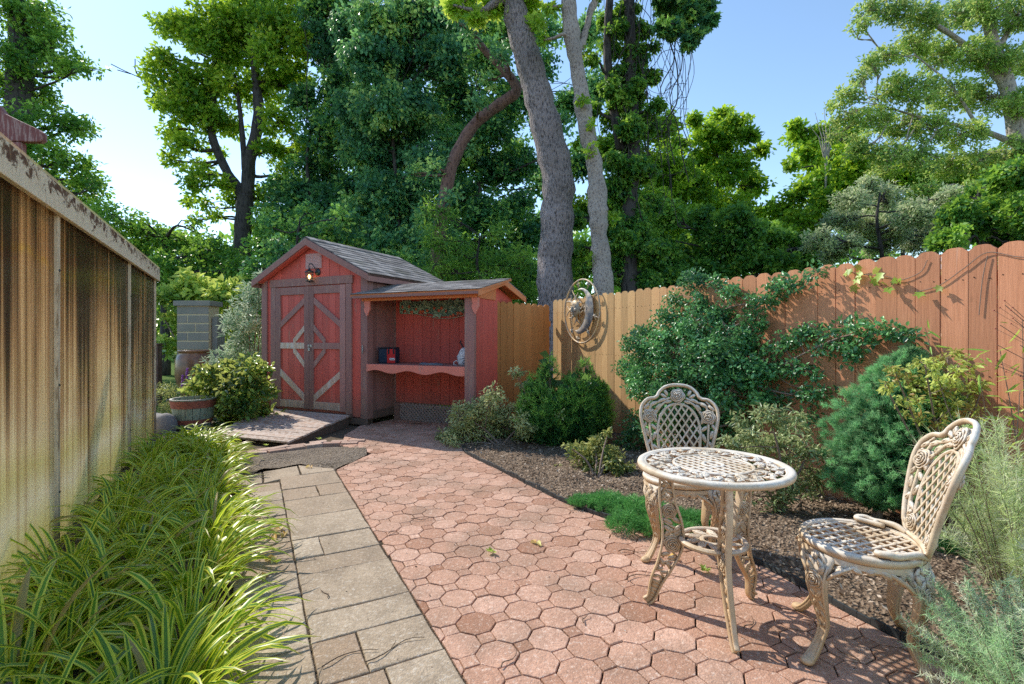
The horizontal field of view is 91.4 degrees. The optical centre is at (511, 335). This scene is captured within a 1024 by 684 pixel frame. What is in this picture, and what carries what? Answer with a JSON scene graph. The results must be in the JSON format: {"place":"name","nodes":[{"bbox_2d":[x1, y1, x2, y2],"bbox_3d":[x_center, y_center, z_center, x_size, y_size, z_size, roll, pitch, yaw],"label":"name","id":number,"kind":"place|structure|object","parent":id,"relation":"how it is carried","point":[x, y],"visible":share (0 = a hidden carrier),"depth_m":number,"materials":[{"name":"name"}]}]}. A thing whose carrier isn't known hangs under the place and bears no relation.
{"place":"outdoors","nodes":[
{"label":"outdoors","id":0,"kind":"place"},
{"bbox_2d":[0,106,46,156],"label":"roof","id":1,"kind":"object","parent":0,"point":[18,135],"visible":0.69,"depth_m":6.23,"materials":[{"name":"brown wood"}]},
{"bbox_2d":[0,560,170,683],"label":"border grass","id":2,"kind":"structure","parent":0,"point":[25,641],"depth_m":1.92,"materials":[{"name":"green plant"}]},
{"bbox_2d":[0,494,182,608],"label":"border grass","id":3,"kind":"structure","parent":0,"point":[50,555],"depth_m":2.61,"materials":[{"name":"green plant"}]},
{"bbox_2d":[38,485,210,556],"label":"border grass","id":4,"kind":"structure","parent":0,"point":[107,516],"depth_m":3.15,"materials":[{"name":"green plant"}]},
{"bbox_2d":[70,456,192,523],"bbox_3d":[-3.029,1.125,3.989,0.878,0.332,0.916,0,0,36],"label":"border grass","id":5,"kind":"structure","parent":0,"point":[129,473],"depth_m":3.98,"materials":[{"name":"green plant"}]},
{"bbox_2d":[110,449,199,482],"bbox_3d":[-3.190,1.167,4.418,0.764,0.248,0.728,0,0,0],"label":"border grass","id":6,"kind":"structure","parent":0,"point":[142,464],"depth_m":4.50,"materials":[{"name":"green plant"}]},
{"bbox_2d":[115,424,197,469],"bbox_3d":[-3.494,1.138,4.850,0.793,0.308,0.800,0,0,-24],"label":"border grass","id":7,"kind":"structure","parent":0,"point":[152,454],"depth_m":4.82,"materials":[{"name":"green plant"}]},
{"bbox_2d":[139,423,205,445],"bbox_3d":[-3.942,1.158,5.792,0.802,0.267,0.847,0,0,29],"label":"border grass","id":8,"kind":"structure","parent":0,"point":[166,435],"depth_m":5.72,"materials":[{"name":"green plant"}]},
{"bbox_2d":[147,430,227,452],"bbox_3d":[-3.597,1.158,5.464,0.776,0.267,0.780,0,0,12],"label":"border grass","id":9,"kind":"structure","parent":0,"point":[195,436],"depth_m":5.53,"materials":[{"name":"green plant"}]},
{"bbox_2d":[233,446,366,475],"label":"bare soil","id":10,"kind":"structure","parent":0,"point":[337,457],"depth_m":5.29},
{"bbox_2d":[156,347,463,473],"bbox_3d":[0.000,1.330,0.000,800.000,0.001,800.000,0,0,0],"label":"ground","id":11,"kind":"structure","parent":0,"point":[329,437],"depth_m":7.04,"materials":[{"name":"brown soil"}]},
{"bbox_2d":[0,0,115,208],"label":"leafy tree","id":12,"kind":"object","parent":11,"relation":"on","point":[29,44],"visible":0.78,"depth_m":18.62,"materials":[{"name":"green plant"}]},
{"bbox_2d":[0,136,159,599],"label":"wooden fence","id":13,"kind":"object","parent":11,"relation":"on","point":[78,305],"visible":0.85,"depth_m":3.13,"materials":[{"name":"brown wood"}]},
{"bbox_2d":[5,433,217,683],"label":"border bed","id":14,"kind":"object","parent":11,"relation":"on","point":[63,547],"visible":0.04,"depth_m":2.78,"materials":[{"name":"soil"}]},
{"bbox_2d":[0,534,180,656],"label":"border grass","id":15,"kind":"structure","parent":14,"relation":"on","point":[113,582],"depth_m":2.29,"materials":[{"name":"green plant"}]},
{"bbox_2d":[0,507,217,666],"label":"border grass","id":16,"kind":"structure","parent":14,"relation":"on","point":[75,562],"depth_m":2.35,"materials":[{"name":"green plant"}]},
{"bbox_2d":[0,564,222,683],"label":"border grass","id":17,"kind":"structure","parent":14,"relation":"on","point":[93,609],"depth_m":1.97,"materials":[{"name":"green plant"}]},
{"bbox_2d":[30,502,222,579],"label":"border grass","id":18,"kind":"structure","parent":14,"relation":"on","point":[102,527],"depth_m":2.86,"materials":[{"name":"green plant"}]},
{"bbox_2d":[72,484,219,555],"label":"border grass","id":19,"kind":"structure","parent":14,"relation":"on","point":[161,504],"depth_m":3.19,"materials":[{"name":"green plant"}]},
{"bbox_2d":[90,467,219,526],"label":"border grass","id":20,"kind":"structure","parent":14,"relation":"on","point":[138,500],"depth_m":3.55,"materials":[{"name":"green plant"}]},
{"bbox_2d":[0,579,322,683],"bbox_3d":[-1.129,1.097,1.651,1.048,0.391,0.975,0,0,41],"label":"border grass","id":21,"kind":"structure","parent":14,"relation":"on","point":[183,655],"depth_m":1.76,"materials":[{"name":"green plant"}]},
{"bbox_2d":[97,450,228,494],"bbox_3d":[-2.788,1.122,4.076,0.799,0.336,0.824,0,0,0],"label":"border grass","id":22,"kind":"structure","parent":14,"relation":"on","point":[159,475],"depth_m":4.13,"materials":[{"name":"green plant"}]},
{"bbox_2d":[52,553,315,683],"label":"border grass","id":23,"kind":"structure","parent":14,"relation":"on","point":[193,604],"depth_m":2.12,"materials":[{"name":"green plant"}]},
{"bbox_2d":[146,419,225,441],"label":"border grass","id":24,"kind":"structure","parent":14,"relation":"on","point":[185,433],"depth_m":5.78,"materials":[{"name":"green plant"}]},
{"bbox_2d":[150,438,231,484],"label":"border grass","id":25,"kind":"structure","parent":14,"relation":"on","point":[191,458],"depth_m":4.59,"materials":[{"name":"green plant"}]},
{"bbox_2d":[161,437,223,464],"bbox_3d":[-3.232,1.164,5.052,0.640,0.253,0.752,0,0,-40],"label":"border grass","id":26,"kind":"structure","parent":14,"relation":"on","point":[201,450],"depth_m":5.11,"materials":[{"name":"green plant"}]},
{"bbox_2d":[96,501,292,623],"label":"border grass","id":27,"kind":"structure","parent":14,"relation":"on","point":[228,539],"depth_m":2.57,"materials":[{"name":"green plant"}]},
{"bbox_2d":[97,491,304,586],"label":"border grass","id":28,"kind":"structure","parent":14,"relation":"on","point":[215,528],"depth_m":2.91,"materials":[{"name":"green plant"}]},
{"bbox_2d":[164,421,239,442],"bbox_3d":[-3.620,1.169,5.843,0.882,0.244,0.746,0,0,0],"label":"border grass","id":29,"kind":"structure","parent":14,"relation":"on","point":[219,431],"depth_m":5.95,"materials":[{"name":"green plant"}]},
{"bbox_2d":[132,477,273,547],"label":"border grass","id":30,"kind":"structure","parent":14,"relation":"on","point":[221,499],"depth_m":3.42,"materials":[{"name":"green plant"}]},
{"bbox_2d":[165,426,240,457],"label":"border grass","id":31,"kind":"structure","parent":14,"relation":"on","point":[201,440],"depth_m":5.38,"materials":[{"name":"green plant"}]},
{"bbox_2d":[144,453,264,513],"bbox_3d":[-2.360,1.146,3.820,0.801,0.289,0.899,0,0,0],"label":"border grass","id":32,"kind":"structure","parent":14,"relation":"on","point":[220,486],"depth_m":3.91,"materials":[{"name":"green plant"}]},
{"bbox_2d":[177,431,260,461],"bbox_3d":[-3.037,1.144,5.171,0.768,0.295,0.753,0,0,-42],"label":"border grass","id":33,"kind":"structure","parent":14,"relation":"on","point":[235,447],"depth_m":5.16,"materials":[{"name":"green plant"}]},
{"bbox_2d":[186,444,262,472],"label":"border grass","id":34,"kind":"structure","parent":14,"relation":"on","point":[243,457],"depth_m":4.71,"materials":[{"name":"green plant"}]},
{"bbox_2d":[156,343,162,405],"bbox_3d":[-6.816,0.735,9.600,0.150,1.190,0.150,0,0,0],"label":"timber post","id":35,"kind":"object","parent":11,"relation":"on","point":[158,364],"visible":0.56,"depth_m":9.56,"materials":[{"name":"brown wood"}]},
{"bbox_2d":[156,413,177,434],"bbox_3d":[-4.873,1.260,6.915,0.495,0.400,0.402,0,0,0],"label":"rock","id":36,"kind":"object","parent":11,"relation":"on","point":[167,421],"visible":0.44,"depth_m":6.79,"materials":[{"name":"grey stone"}]},
{"bbox_2d":[156,381,183,413],"bbox_3d":[-6.286,1.082,9.085,0.700,0.608,2.614,0,0,-37],"label":"herb patch","id":37,"kind":"object","parent":11,"relation":"on","point":[162,391],"visible":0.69,"depth_m":8.43,"materials":[{"name":"green plant"}]},
{"bbox_2d":[83,196,260,375],"bbox_3d":[-11.655,-1.809,17.201,7.316,6.319,3.802,0,0,0],"label":"conifer hedge","id":38,"kind":"object","parent":11,"relation":"on","point":[166,261],"visible":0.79,"depth_m":16.56,"materials":[{"name":"green plant"}]},
{"bbox_2d":[180,368,188,396],"bbox_3d":[-5.251,0.911,8.200,0.353,0.780,0.051,0,0,0],"label":"purple flower spike","id":39,"kind":"object","parent":11,"relation":"on","point":[186,372],"visible":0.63,"depth_m":8.19,"materials":[{"name":"purple plant"}]},
{"bbox_2d":[169,396,216,429],"bbox_3d":[-4.601,1.107,7.222,0.584,0.426,0.584,0,0,0],"label":"barrel planter","id":40,"kind":"object","parent":11,"relation":"on","point":[186,410],"visible":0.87,"depth_m":7.03,"materials":[{"name":"wood"}]},
{"bbox_2d":[174,349,213,396],"bbox_3d":[-6.773,0.814,10.700,0.750,1.032,0.750,0,0,0],"label":"garden urn","id":41,"kind":"object","parent":11,"relation":"on","point":[185,359],"visible":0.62,"depth_m":10.38,"materials":[{"name":"brown ceramic"}]},
{"bbox_2d":[173,301,224,393],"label":"block pillar","id":42,"kind":"structure","parent":11,"relation":"on","point":[197,322],"depth_m":11.50,"materials":[{"name":"concrete"}]},
{"bbox_2d":[156,266,251,361],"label":"magnolia shrub","id":43,"kind":"object","parent":11,"relation":"on","point":[186,284],"visible":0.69,"depth_m":12.53,"materials":[{"name":"green plant"}]},
{"bbox_2d":[132,0,320,358],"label":"maple tree","id":44,"kind":"object","parent":11,"relation":"on","point":[258,35],"visible":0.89,"depth_m":19.55,"materials":[{"name":"green plant"}]},
{"bbox_2d":[111,59,165,90],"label":"bare branch","id":45,"kind":"object","parent":44,"relation":"attached to","point":[133,74],"visible":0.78,"depth_m":19.49,"materials":[{"name":"brown plant"}]},
{"bbox_2d":[199,268,261,369],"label":"silvery shrub","id":46,"kind":"object","parent":11,"relation":"on","point":[247,326],"visible":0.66,"depth_m":9.20,"materials":[{"name":"green plant"}]},
{"bbox_2d":[175,351,287,426],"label":"leafy bush","id":47,"kind":"object","parent":11,"relation":"on","point":[237,396],"visible":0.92,"depth_m":7.33,"materials":[{"name":"green plant"}]},
{"bbox_2d":[215,409,349,444],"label":"wooden ramp","id":48,"kind":"structure","parent":11,"relation":"on","point":[289,427],"depth_m":6.76,"materials":[{"name":"grey wood"}]},
{"bbox_2d":[238,439,365,455],"bbox_3d":[-2.481,1.310,5.850,1.521,0.080,0.346,0,0,-30],"label":"brick edging","id":49,"kind":"object","parent":11,"relation":"on","point":[312,444],"visible":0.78,"depth_m":5.86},
{"bbox_2d":[239,0,377,262],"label":"woodland tree","id":50,"kind":"object","parent":11,"relation":"on","point":[322,181],"visible":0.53,"depth_m":18.71,"materials":[{"name":"green plant"}]},
{"bbox_2d":[235,199,431,311],"bbox_3d":[-5.026,-1.232,13.575,6.387,5.170,2.658,0,0,5],"label":"woodland shrub","id":51,"kind":"object","parent":11,"relation":"on","point":[298,232],"visible":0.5,"depth_m":13.33,"materials":[{"name":"green plant"}]},
{"bbox_2d":[251,236,443,424],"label":"garden shed","id":52,"kind":"structure","parent":11,"relation":"on","point":[324,337],"depth_m":7.69,"materials":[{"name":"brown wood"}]},
{"bbox_2d":[276,286,308,408],"bbox_3d":[-3.474,0.183,7.917,0.729,1.905,0.030,0,0,25],"label":"door","id":53,"kind":"structure","parent":52,"relation":"in","point":[292,303],"depth_m":7.92,"materials":[{"name":"brown wood"}]},
{"bbox_2d":[308,284,345,411],"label":"door","id":54,"kind":"structure","parent":52,"relation":"in","point":[327,303],"depth_m":7.61,"materials":[{"name":"brown wood"}]},
{"bbox_2d":[321,0,476,264],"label":"woodland tree","id":55,"kind":"object","parent":11,"relation":"on","point":[378,42],"visible":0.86,"depth_m":15.95,"materials":[{"name":"green plant"}]},
{"bbox_2d":[402,0,521,279],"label":"leaning tree","id":56,"kind":"object","parent":11,"relation":"on","point":[447,174],"visible":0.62,"depth_m":13.06,"materials":[{"name":"brown plant"}]},
{"bbox_2d":[320,0,607,257],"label":"woodland tree","id":57,"kind":"object","parent":11,"relation":"on","point":[554,25],"visible":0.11,"depth_m":21.14,"materials":[{"name":"green plant"}]},
{"bbox_2d":[415,194,538,304],"bbox_3d":[-0.551,-1.035,12.398,3.683,4.774,2.546,0,0,0],"label":"woodland shrub","id":58,"kind":"object","parent":11,"relation":"on","point":[474,262],"visible":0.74,"depth_m":12.06,"materials":[{"name":"green plant"}]},
{"bbox_2d":[405,2,596,299],"bbox_3d":[-0.204,-5.396,17.458,6.623,13.497,4.070,0,0,0],"label":"woodland tree","id":59,"kind":"object","parent":11,"relation":"on","point":[514,159],"visible":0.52,"depth_m":16.96,"materials":[{"name":"green plant"}]},
{"bbox_2d":[439,0,575,377],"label":"oak tree","id":60,"kind":"object","parent":11,"relation":"on","point":[523,22],"visible":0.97,"depth_m":10.33,"materials":[{"name":"grey plant"}]},
{"bbox_2d":[146,194,976,350],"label":"woods","id":61,"kind":"object","parent":11,"relation":"on","point":[577,234],"visible":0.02,"depth_m":29.60,"materials":[{"name":"green plant"}]},
{"bbox_2d":[533,0,621,295],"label":"beech tree","id":62,"kind":"object","parent":11,"relation":"on","point":[575,39],"visible":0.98,"depth_m":9.77,"materials":[{"name":"grey plant"}]},
{"bbox_2d":[571,0,695,292],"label":"vine clad tree","id":63,"kind":"object","parent":11,"relation":"on","point":[622,88],"visible":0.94,"depth_m":11.02,"materials":[{"name":"green plant"}]},
{"bbox_2d":[650,0,722,55],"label":"hanging branch","id":64,"kind":"object","parent":63,"relation":"attached to","point":[683,19],"visible":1,"depth_m":10.57,"materials":[{"name":"green plant"}]},
{"bbox_2d":[567,106,700,270],"bbox_3d":[4.345,-3.635,18.051,5.465,9.976,4.027,0,0,0],"label":"woodland tree","id":65,"kind":"object","parent":11,"relation":"on","point":[606,142],"visible":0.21,"depth_m":17.95,"materials":[{"name":"green plant"}]},
{"bbox_2d":[644,103,777,240],"bbox_3d":[8.761,-4.268,21.020,7.241,11.242,4.174,0,0,0],"label":"woodland tree","id":66,"kind":"object","parent":11,"relation":"on","point":[718,134],"visible":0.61,"depth_m":20.34,"materials":[{"name":"green plant"}]},
{"bbox_2d":[462,444,977,674],"bbox_3d":[0.743,1.293,3.612,0.527,0.075,7.098,0,0,-27],"label":"bed edging","id":67,"kind":"object","parent":11,"relation":"on","point":[882,626],"visible":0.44,"depth_m":2.65,"materials":[{"name":"black plastic"}]},
{"bbox_2d":[637,197,826,287],"bbox_3d":[5.796,-1.074,13.228,5.675,4.853,3.072,0,0,0],"label":"woodland shrub","id":68,"kind":"object","parent":11,"relation":"on","point":[740,240],"visible":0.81,"depth_m":12.56,"materials":[{"name":"green plant"}]},
{"bbox_2d":[463,421,1023,662],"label":"mulch bed","id":69,"kind":"object","parent":11,"relation":"on","point":[781,518],"visible":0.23,"depth_m":3.50,"materials":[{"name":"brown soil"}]},
{"bbox_2d":[434,365,567,447],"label":"azalea bush","id":70,"kind":"object","parent":69,"relation":"on","point":[493,417],"visible":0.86,"depth_m":6.01,"materials":[{"name":"green plant"}]},
{"bbox_2d":[512,350,618,446],"bbox_3d":[0.630,0.763,6.037,1.304,1.213,1.055,0,0,0],"label":"arborvitae","id":71,"kind":"object","parent":69,"relation":"on","point":[585,401],"visible":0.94,"depth_m":5.76,"materials":[{"name":"green plant"}]},
{"bbox_2d":[560,426,637,477],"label":"azalea bush","id":72,"kind":"object","parent":69,"relation":"on","point":[604,461],"visible":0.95,"depth_m":4.73,"materials":[{"name":"green plant"}]},
{"bbox_2d":[564,488,711,537],"bbox_3d":[0.825,1.214,3.510,1.120,0.193,0.696,0,0,33],"label":"creeping juniper","id":73,"kind":"object","parent":69,"relation":"on","point":[623,507],"visible":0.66,"depth_m":3.48,"materials":[{"name":"green plant"}]},
{"bbox_2d":[610,258,929,454],"bbox_3d":[1.880,0.381,4.615,0.822,2.189,3.145,0,0,-24],"label":"holly bush","id":74,"kind":"object","parent":69,"relation":"on","point":[739,346],"visible":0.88,"depth_m":4.53,"materials":[{"name":"green plant"}]},
{"bbox_2d":[714,402,832,513],"bbox_3d":[1.913,0.905,3.676,0.919,0.864,0.642,0,0,0],"label":"azalea bush","id":75,"kind":"object","parent":69,"relation":"on","point":[756,446],"visible":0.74,"depth_m":3.63,"materials":[{"name":"green plant"}]},
{"bbox_2d":[813,341,981,518],"bbox_3d":[2.538,0.677,3.381,0.997,1.296,1.010,0,0,0],"label":"dwarf spruce","id":76,"kind":"object","parent":69,"relation":"on","point":[858,460],"visible":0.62,"depth_m":3.30,"materials":[{"name":"green plant"}]},
{"bbox_2d":[875,347,995,535],"bbox_3d":[2.630,0.684,3.076,0.908,1.241,0.451,0,0,0],"label":"flowering shrub","id":77,"kind":"object","parent":69,"relation":"on","point":[943,412],"visible":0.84,"depth_m":3.01,"materials":[{"name":"yellow plant"}]},
{"bbox_2d":[919,524,1002,558],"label":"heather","id":78,"kind":"object","parent":69,"relation":"on","point":[946,547],"visible":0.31,"depth_m":2.94,"materials":[{"name":"plant"}]},
{"bbox_2d":[898,405,1023,623],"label":"feathery perennial","id":79,"kind":"object","parent":69,"relation":"on","point":[1010,542],"visible":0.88,"depth_m":2.26,"materials":[{"name":"green plant"}]},
{"bbox_2d":[917,319,1023,533],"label":"bamboo plant","id":80,"kind":"object","parent":69,"relation":"on","point":[1016,433],"visible":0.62,"depth_m":2.80,"materials":[{"name":"green plant"}]},
{"bbox_2d":[993,300,1023,378],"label":"dry seed stems","id":81,"kind":"object","parent":69,"relation":"on","point":[1014,338],"visible":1,"depth_m":2.72,"materials":[{"name":"plant"}]},
{"bbox_2d":[553,241,1023,540],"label":"wooden fence","id":82,"kind":"object","parent":11,"relation":"on","point":[950,311],"visible":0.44,"depth_m":3.71,"materials":[{"name":"brown wood"}]},
{"bbox_2d":[564,279,600,343],"bbox_3d":[0.978,-0.355,7.155,0.134,0.933,0.932,0,0,-25],"label":"sun moon plaque","id":83,"kind":"object","parent":82,"relation":"attached to","point":[574,310],"visible":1,"depth_m":7.10,"materials":[{"name":"silver metal"}]},
{"bbox_2d":[843,252,1023,314],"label":"creeper vine","id":84,"kind":"object","parent":82,"relation":"attached to","point":[877,278],"visible":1,"depth_m":3.58,"materials":[{"name":"green plant"}]},
{"bbox_2d":[762,115,861,235],"bbox_3d":[13.370,-4.223,22.077,5.467,11.154,3.840,0,0,0],"label":"woodland tree","id":85,"kind":"object","parent":11,"relation":"on","point":[807,155],"visible":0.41,"depth_m":21.56,"materials":[{"name":"green plant"}]},
{"bbox_2d":[809,111,830,236],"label":"bare sapling","id":86,"kind":"object","parent":11,"relation":"on","point":[825,150],"visible":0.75,"depth_m":20.98,"materials":[{"name":"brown plant"}]},
{"bbox_2d":[797,173,971,266],"bbox_3d":[8.602,-1.212,11.430,4.722,5.129,2.794,0,0,0],"label":"woodland shrub","id":87,"kind":"object","parent":11,"relation":"on","point":[886,233],"visible":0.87,"depth_m":11.38,"materials":[{"name":"green plant"}]},
{"bbox_2d":[775,141,1010,255],"bbox_3d":[15.832,-3.066,19.396,11.692,8.840,3.689,0,0,0],"label":"woodland tree","id":88,"kind":"object","parent":11,"relation":"on","point":[801,218],"visible":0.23,"depth_m":19.14,"materials":[{"name":"green plant"}]},
{"bbox_2d":[822,0,1023,203],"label":"birch tree","id":89,"kind":"object","parent":11,"relation":"on","point":[989,56],"visible":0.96,"depth_m":15.27,"materials":[{"name":"green plant"}]},
{"bbox_2d":[922,153,1023,254],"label":"woodland shrub","id":90,"kind":"object","parent":11,"relation":"on","point":[978,214],"visible":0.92,"depth_m":8.94,"materials":[{"name":"green plant"}]},
{"bbox_2d":[193,465,463,683],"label":"slab path","id":91,"kind":"structure","parent":0,"point":[378,596],"depth_m":2.47,"materials":[{"name":"beige stone"}]},
{"bbox_2d":[322,649,378,666],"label":"twig","id":92,"kind":"object","parent":91,"relation":"on","point":[347,653],"visible":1,"depth_m":2.03,"materials":[{"name":"brown wood"}]},
{"bbox_2d":[365,637,420,661],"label":"twig","id":93,"kind":"object","parent":91,"relation":"on","point":[392,647],"visible":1,"depth_m":2.06,"materials":[{"name":"brown wood"}]},
{"bbox_2d":[0,0,1023,336],"label":"sky","id":94,"kind":"structure","parent":0,"point":[778,61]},
{"bbox_2d":[199,419,979,683],"bbox_3d":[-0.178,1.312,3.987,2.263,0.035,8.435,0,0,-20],"label":"paver path","id":95,"kind":"structure","parent":0,"point":[391,476],"depth_m":2.50,"materials":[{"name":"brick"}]},
{"bbox_2d":[350,278,525,434],"bbox_3d":[-1.005,0.265,7.361,2.200,2.127,1.514,0,0,25],"label":"potting shelter","id":96,"kind":"object","parent":95,"relation":"on","point":[436,322],"visible":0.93,"depth_m":7.36,"materials":[{"name":"wood"}]},
{"bbox_2d":[378,347,399,362],"bbox_3d":[-1.832,0.286,7.439,0.270,0.238,0.213,0,0,7],"label":"cooler bag","id":97,"kind":"object","parent":96,"relation":"on","point":[388,354],"visible":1,"depth_m":7.36,"materials":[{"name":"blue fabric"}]},
{"bbox_2d":[453,340,464,365],"bbox_3d":[-0.644,0.231,6.861,0.284,0.349,0.194,0,0,25],"label":"white bag","id":98,"kind":"object","parent":96,"relation":"on","point":[460,360],"visible":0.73,"depth_m":6.80,"materials":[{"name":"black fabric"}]},
{"bbox_2d":[497,301,550,418],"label":"wooden gate","id":99,"kind":"structure","parent":96,"relation":"attached to","point":[523,335],"depth_m":7.40,"materials":[{"name":"wood"}]},
{"bbox_2d":[213,431,946,683],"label":"path litter","id":100,"kind":"object","parent":95,"relation":"on","point":[448,585],"visible":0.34,"depth_m":2.71,"materials":[{"name":"brown plant"}]},
{"bbox_2d":[639,383,721,562],"bbox_3d":[1.046,0.812,3.096,0.501,0.984,0.609,0,0,14],"label":"garden chair","id":101,"kind":"object","parent":95,"relation":"on","point":[710,498],"visible":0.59,"depth_m":3.22,"materials":[{"name":"beige metal"}]},
{"bbox_2d":[637,447,796,653],"bbox_3d":[0.950,0.953,2.365,0.694,0.714,0.694,0,0,0],"label":"bistro table","id":102,"kind":"object","parent":95,"relation":"on","point":[732,539],"visible":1,"depth_m":2.35,"materials":[{"name":"beige metal"}]},
{"bbox_2d":[791,418,980,683],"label":"garden chair","id":103,"kind":"object","parent":95,"relation":"on","point":[906,549],"visible":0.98,"depth_m":2.00,"materials":[{"name":"beige metal"}]},
{"bbox_2d":[894,562,1023,683],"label":"feathery perennial","id":104,"kind":"object","parent":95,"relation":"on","point":[997,657],"visible":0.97,"depth_m":1.69,"materials":[{"name":"green plant"}]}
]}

